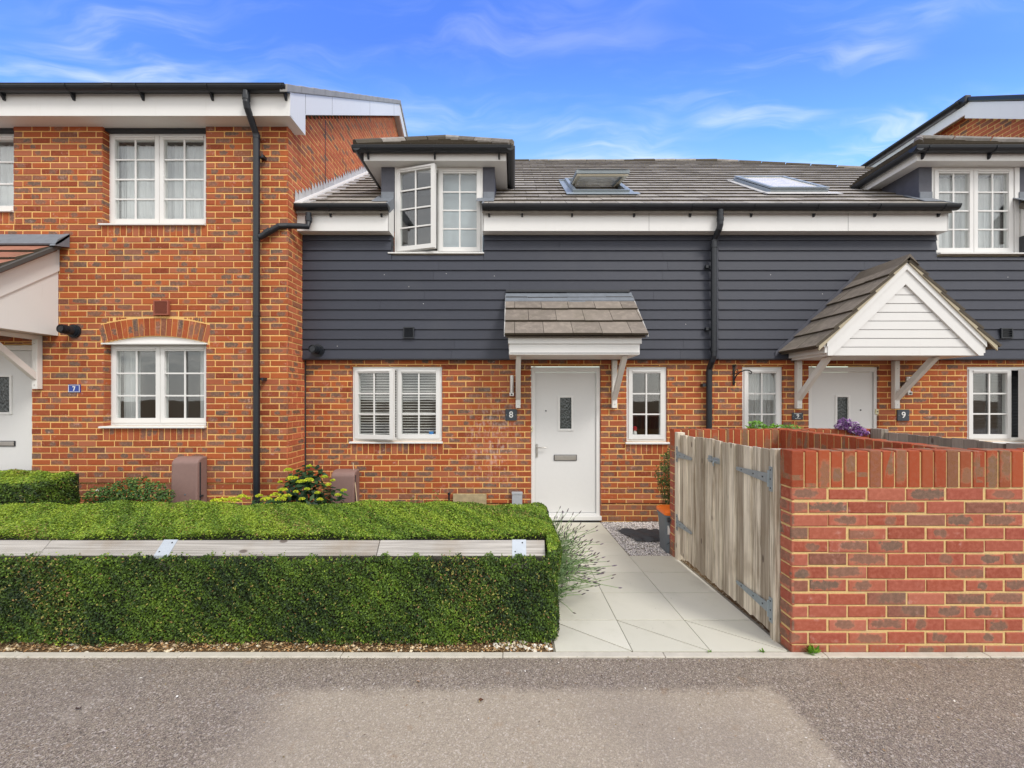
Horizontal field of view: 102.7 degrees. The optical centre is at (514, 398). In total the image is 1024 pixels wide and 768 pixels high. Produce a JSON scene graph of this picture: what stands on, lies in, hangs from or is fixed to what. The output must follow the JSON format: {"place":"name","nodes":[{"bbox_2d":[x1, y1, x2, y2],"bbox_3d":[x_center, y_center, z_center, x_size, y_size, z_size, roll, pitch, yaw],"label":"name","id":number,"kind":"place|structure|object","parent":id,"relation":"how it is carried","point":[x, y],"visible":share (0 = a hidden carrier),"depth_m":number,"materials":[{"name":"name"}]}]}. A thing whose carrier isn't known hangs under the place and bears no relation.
{"place":"outdoors","nodes":[
{"label":"outdoors","id":0,"kind":"place"},
{"bbox_2d":[210,494,250,502],"bbox_3d":[-2.922,1.272,4.200,0.516,0.590,0.298,0,0,0],"label":"flowering plant","id":1,"kind":"object","parent":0,"point":[234,499],"visible":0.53,"depth_m":4.11,"materials":[{"name":"yellow plant"}]},
{"bbox_2d":[0,639,553,652],"bbox_3d":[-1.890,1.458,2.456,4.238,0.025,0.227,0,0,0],"label":"bark litter","id":2,"kind":"object","parent":0,"point":[345,646],"visible":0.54,"depth_m":2.40,"materials":[{"name":"beige gravel"}]},
{"bbox_2d":[0,469,80,504],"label":"box hedge","id":3,"kind":"object","parent":2,"relation":"on","point":[20,486],"visible":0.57,"depth_m":4.26,"materials":[{"name":"green plant"}]},
{"bbox_2d":[81,476,175,504],"bbox_3d":[-4.378,1.237,4.652,0.987,0.714,0.266,0,0,0],"label":"border plant","id":4,"kind":"object","parent":2,"relation":"on","point":[135,489],"visible":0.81,"depth_m":4.60,"materials":[{"name":"green plant"}]},
{"bbox_2d":[0,540,544,567],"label":"knee rail","id":5,"kind":"object","parent":2,"relation":"on","point":[334,549],"visible":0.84,"depth_m":2.51,"materials":[{"name":"wood"}]},
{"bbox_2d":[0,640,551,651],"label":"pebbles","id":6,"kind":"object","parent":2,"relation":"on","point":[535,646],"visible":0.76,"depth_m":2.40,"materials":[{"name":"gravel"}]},
{"bbox_2d":[0,499,561,648],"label":"box hedge","id":7,"kind":"object","parent":2,"relation":"on","point":[96,599],"visible":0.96,"depth_m":2.45,"materials":[{"name":"green plant"}]},
{"bbox_2d":[251,464,348,506],"bbox_3d":[-2.521,1.211,4.742,1.189,0.872,0.793,0,0,0],"label":"flowering shrub","id":8,"kind":"object","parent":2,"relation":"on","point":[304,480],"visible":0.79,"depth_m":4.77,"materials":[{"name":"green plant"}]},
{"bbox_2d":[390,490,438,506],"bbox_3d":[-1.249,1.336,5.000,0.666,0.557,0.158,0,0,0],"label":"border sprig","id":9,"kind":"object","parent":2,"relation":"on","point":[422,498],"visible":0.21,"depth_m":4.98,"materials":[{"name":"green plant"}]},
{"bbox_2d":[453,494,486,503],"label":"stone slab","id":10,"kind":"structure","parent":2,"relation":"on","point":[480,498],"depth_m":5.39,"materials":[{"name":"beige stone"}]},
{"bbox_2d":[0,656,1023,767],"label":"road","id":11,"kind":"structure","parent":0,"point":[190,725],"depth_m":1.90,"materials":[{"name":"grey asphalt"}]},
{"bbox_2d":[0,0,1023,165],"label":"sky","id":12,"kind":"structure","parent":0,"point":[830,82],"materials":[{"name":"blue"}]},
{"bbox_2d":[555,521,599,521],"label":"ground","id":13,"kind":"structure","parent":0,"point":[578,521],"depth_m":5.55,"materials":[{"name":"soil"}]},
{"bbox_2d":[0,82,407,506],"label":"brick house","id":14,"kind":"structure","parent":13,"relation":"on","point":[151,270],"depth_m":5.03,"materials":[{"name":"red brick"}]},
{"bbox_2d":[0,134,13,212],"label":"window","id":15,"kind":"structure","parent":14,"relation":"in","point":[6,140],"depth_m":5.24,"materials":[{"name":"white plastic"}]},
{"bbox_2d":[0,351,31,471],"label":"door","id":16,"kind":"structure","parent":14,"relation":"in","point":[15,387],"depth_m":5.10,"materials":[{"name":"white plastic"}]},
{"bbox_2d":[68,384,80,391],"bbox_3d":[-5.399,-0.121,5.023,0.148,0.098,0.012,0,0,0],"label":"number plaque","id":17,"kind":"object","parent":14,"relation":"attached to","point":[74,387],"visible":1,"depth_m":5.02,"materials":[{"name":"blue ceramic"}]},
{"bbox_2d":[98,134,205,225],"bbox_3d":[-4.436,-2.714,5.433,1.297,1.190,0.865,0,0,0],"label":"window","id":18,"kind":"structure","parent":14,"relation":"in","point":[156,179],"depth_m":5.23,"materials":[{"name":"white plastic"}]},
{"bbox_2d":[98,336,207,427],"bbox_3d":[-4.423,-0.201,5.428,1.305,1.131,0.875,0,0,0],"label":"window","id":19,"kind":"structure","parent":14,"relation":"in","point":[157,381],"depth_m":5.16,"materials":[{"name":"white plastic"}]},
{"bbox_2d":[171,456,206,503],"bbox_3d":[-3.917,1.131,4.940,0.334,0.850,0.180,0,0,0],"label":"meter box","id":20,"kind":"object","parent":14,"relation":"attached to","point":[189,479],"visible":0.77,"depth_m":4.87,"materials":[{"name":"brown plastic"}]},
{"bbox_2d":[293,135,726,522],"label":"terraced house","id":21,"kind":"structure","parent":13,"relation":"on","point":[567,309],"depth_m":5.42,"materials":[{"name":"brick"}]},
{"bbox_2d":[331,469,358,503],"bbox_3d":[-2.204,1.286,5.355,0.321,0.701,0.209,0,0,0],"label":"meter box","id":22,"kind":"object","parent":21,"relation":"attached to","point":[347,479],"visible":0.62,"depth_m":5.27,"materials":[{"name":"brown plastic"}]},
{"bbox_2d":[349,367,442,443],"bbox_3d":[-1.575,0.090,5.789,1.240,1.019,0.886,0,0,0],"label":"window","id":23,"kind":"structure","parent":21,"relation":"in","point":[392,405],"depth_m":5.52,"materials":[{"name":"white plastic"}]},
{"bbox_2d":[388,163,483,254],"bbox_3d":[-1.030,-2.488,5.755,1.260,1.182,0.911,0,0,0],"label":"window","id":24,"kind":"structure","parent":21,"relation":"in","point":[438,212],"depth_m":5.58,"materials":[{"name":"white plastic"}]},
{"bbox_2d":[505,409,516,420],"bbox_3d":[-0.046,0.219,5.448,0.153,0.153,0.018,0,0,0],"label":"number plaque","id":25,"kind":"object","parent":21,"relation":"attached to","point":[510,414],"visible":1,"depth_m":5.44,"materials":[{"name":"stone"}]},
{"bbox_2d":[512,492,522,504],"bbox_3d":[0.034,1.438,5.426,0.144,0.395,0.063,0,0,0],"label":"utility box","id":26,"kind":"object","parent":21,"relation":"attached to","point":[517,498],"visible":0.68,"depth_m":5.40,"materials":[{"name":"white plastic"}]},
{"bbox_2d":[535,372,595,512],"bbox_3d":[0.683,0.592,5.493,0.813,1.885,0.103,0,0,0],"label":"door","id":27,"kind":"structure","parent":21,"relation":"in","point":[565,402],"depth_m":5.50,"materials":[{"name":"white plastic"}]},
{"bbox_2d":[559,170,639,194],"bbox_3d":[1.228,-3.218,6.222,1.015,0.822,1.183,0,0,0],"label":"roof window","id":28,"kind":"structure","parent":21,"relation":"in","point":[615,178],"depth_m":5.75,"materials":[{"name":"glass"}]},
{"bbox_2d":[633,426,636,434],"bbox_3d":[1.635,0.464,5.570,0.056,0.165,0.056,0,0,0],"label":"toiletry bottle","id":29,"kind":"object","parent":21,"relation":"in","point":[635,430],"visible":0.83,"depth_m":5.55,"materials":[{"name":"white plastic"}]},
{"bbox_2d":[625,367,669,443],"bbox_3d":[1.768,0.094,5.829,0.585,1.028,0.805,0,0,0],"label":"window","id":30,"kind":"structure","parent":21,"relation":"in","point":[646,386],"depth_m":5.48,"materials":[{"name":"white plastic"}]},
{"bbox_2d":[0,652,1023,657],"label":"concrete edging","id":31,"kind":"object","parent":13,"relation":"on","point":[509,654],"visible":0.47,"depth_m":2.32,"materials":[{"name":"grey concrete"}]},
{"bbox_2d":[804,645,820,654],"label":"weed","id":32,"kind":"object","parent":31,"relation":"on","point":[814,651],"visible":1,"depth_m":2.33,"materials":[{"name":"green plant"}]},
{"bbox_2d":[631,135,1023,443],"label":"terraced house","id":33,"kind":"structure","parent":13,"relation":"on","point":[880,295],"depth_m":5.38,"materials":[{"name":"brick"}]},
{"bbox_2d":[733,364,751,384],"bbox_3d":[2.958,-0.314,5.329,0.038,0.273,0.277,0,0,-21],"label":"basket bracket","id":34,"kind":"object","parent":33,"relation":"attached to","point":[734,373],"visible":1,"depth_m":5.43,"materials":[{"name":"black metal"}]},
{"bbox_2d":[742,367,781,428],"bbox_3d":[3.308,0.079,5.543,0.537,0.999,0.173,0,0,0],"label":"window","id":35,"kind":"structure","parent":33,"relation":"in","point":[761,389],"depth_m":5.51,"materials":[{"name":"white plastic"}]},
{"bbox_2d":[726,176,843,194],"bbox_3d":[4.020,-3.233,6.227,1.040,0.826,1.153,0,0,0],"label":"roof window","id":36,"kind":"structure","parent":33,"relation":"in","point":[769,185],"depth_m":6.02,"materials":[{"name":"glass"}]},
{"bbox_2d":[792,413,802,419],"bbox_3d":[3.764,0.236,5.448,0.143,0.092,0.018,0,0,0],"label":"number plaque","id":37,"kind":"object","parent":33,"relation":"attached to","point":[797,416],"visible":1,"depth_m":5.44,"materials":[{"name":"stone"}]},
{"bbox_2d":[812,372,871,428],"bbox_3d":[4.395,0.592,5.518,0.828,1.885,0.052,0,0,0],"label":"door","id":38,"kind":"structure","parent":33,"relation":"in","point":[836,396],"depth_m":5.50,"materials":[{"name":"white plastic"}]},
{"bbox_2d":[897,410,908,420],"bbox_3d":[5.168,0.224,5.448,0.156,0.150,0.018,0,0,0],"label":"number plaque","id":39,"kind":"object","parent":33,"relation":"attached to","point":[902,415],"visible":1,"depth_m":5.44,"materials":[{"name":"stone"}]},
{"bbox_2d":[932,168,1023,256],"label":"window","id":40,"kind":"structure","parent":33,"relation":"in","point":[983,226],"depth_m":5.48,"materials":[{"name":"white plastic"}]},
{"bbox_2d":[967,367,1023,443],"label":"window","id":41,"kind":"structure","parent":33,"relation":"in","point":[995,395],"depth_m":5.51,"materials":[{"name":"white plastic"}]},
{"bbox_2d":[670,428,1023,652],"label":"garden wall","id":42,"kind":"structure","parent":13,"relation":"on","point":[891,546],"depth_m":2.35,"materials":[{"name":"brick"}]},
{"bbox_2d":[675,432,684,560],"bbox_3d":[1.597,0.942,3.958,0.070,1.228,0.075,0,0,0],"label":"gate post","id":43,"kind":"object","parent":42,"relation":"attached to","point":[678,555],"visible":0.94,"depth_m":3.93,"materials":[{"name":"wood"}]},
{"bbox_2d":[676,435,714,582],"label":"timber gate","id":44,"kind":"structure","parent":43,"relation":"attached to","point":[696,523],"depth_m":3.52,"materials":[{"name":"wood"}]},
{"bbox_2d":[770,448,781,642],"bbox_3d":[1.597,0.931,2.482,0.070,1.250,0.051,0,0,0],"label":"gate post","id":45,"kind":"object","parent":42,"relation":"attached to","point":[775,547],"visible":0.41,"depth_m":2.46,"materials":[{"name":"brown wood"}]},
{"bbox_2d":[707,440,772,630],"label":"timber gate","id":46,"kind":"structure","parent":45,"relation":"attached to","point":[743,481],"depth_m":2.80,"materials":[{"name":"wood"}]},
{"bbox_2d":[833,418,870,435],"bbox_3d":[3.282,0.280,3.983,0.336,0.197,0.145,0,0,0],"label":"purple trailing plant","id":47,"kind":"object","parent":42,"relation":"on","point":[857,429],"visible":0.98,"depth_m":3.95,"materials":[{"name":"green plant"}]},
{"bbox_2d":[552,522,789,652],"bbox_3d":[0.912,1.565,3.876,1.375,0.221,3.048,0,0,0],"label":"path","id":48,"kind":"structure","parent":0,"point":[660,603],"depth_m":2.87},
{"bbox_2d":[553,506,621,613],"bbox_3d":[0.463,1.198,3.227,0.538,0.620,1.151,0,0,0],"label":"lavender","id":49,"kind":"object","parent":48,"relation":"on","point":[567,562],"visible":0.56,"depth_m":2.97,"materials":[{"name":"green plant"}]},
{"bbox_2d":[633,521,769,632],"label":"yard","id":50,"kind":"structure","parent":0,"point":[723,592],"depth_m":3.35,"materials":[{"name":"stone"}]},
{"bbox_2d":[601,521,671,555],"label":"gravel","id":51,"kind":"structure","parent":50,"relation":"on","point":[625,525],"depth_m":4.57,"materials":[{"name":"grey gravel"}]},
{"bbox_2d":[617,528,659,541],"bbox_3d":[1.495,1.575,4.740,0.520,0.086,0.480,0,0,0],"label":"rubber mat","id":52,"kind":"object","parent":51,"relation":"on","point":[644,534],"visible":0.81,"depth_m":4.71,"materials":[{"name":"black rubber"}]},
{"bbox_2d":[654,447,669,504],"bbox_3d":[1.745,1.039,4.550,0.393,1.094,0.259,0,0,0],"label":"climbing shrub","id":53,"kind":"object","parent":51,"relation":"on","point":[665,480],"visible":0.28,"depth_m":4.53,"materials":[{"name":"green plant"}]},
{"bbox_2d":[656,505,670,553],"bbox_3d":[1.657,1.345,4.218,0.309,0.442,0.309,0,0,0],"label":"food caddy","id":54,"kind":"object","parent":51,"relation":"on","point":[664,517],"visible":0.48,"depth_m":4.17,"materials":[{"name":"grey plastic"}]},
{"bbox_2d":[681,559,767,631],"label":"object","id":55,"kind":"object","parent":50,"relation":"on","point":[726,595],"visible":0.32,"depth_m":3.13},
{"bbox_2d":[745,420,800,428],"bbox_3d":[2.790,0.904,4.395,0.582,1.347,0.231,0,0,0],"label":"tomato plant","id":56,"kind":"object","parent":50,"relation":"on","point":[756,423],"visible":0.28,"depth_m":4.37,"materials":[{"name":"green plant"}]},
{"bbox_2d":[870,428,1023,448],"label":"timber fence","id":57,"kind":"object","parent":50,"relation":"on","point":[878,433],"visible":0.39,"depth_m":3.38,"materials":[{"name":"wood"}]},
{"bbox_2d":[861,94,1023,166],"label":"end house","id":58,"kind":"structure","parent":0,"point":[992,116],"depth_m":7.29,"materials":[{"name":"brick"}]}
]}

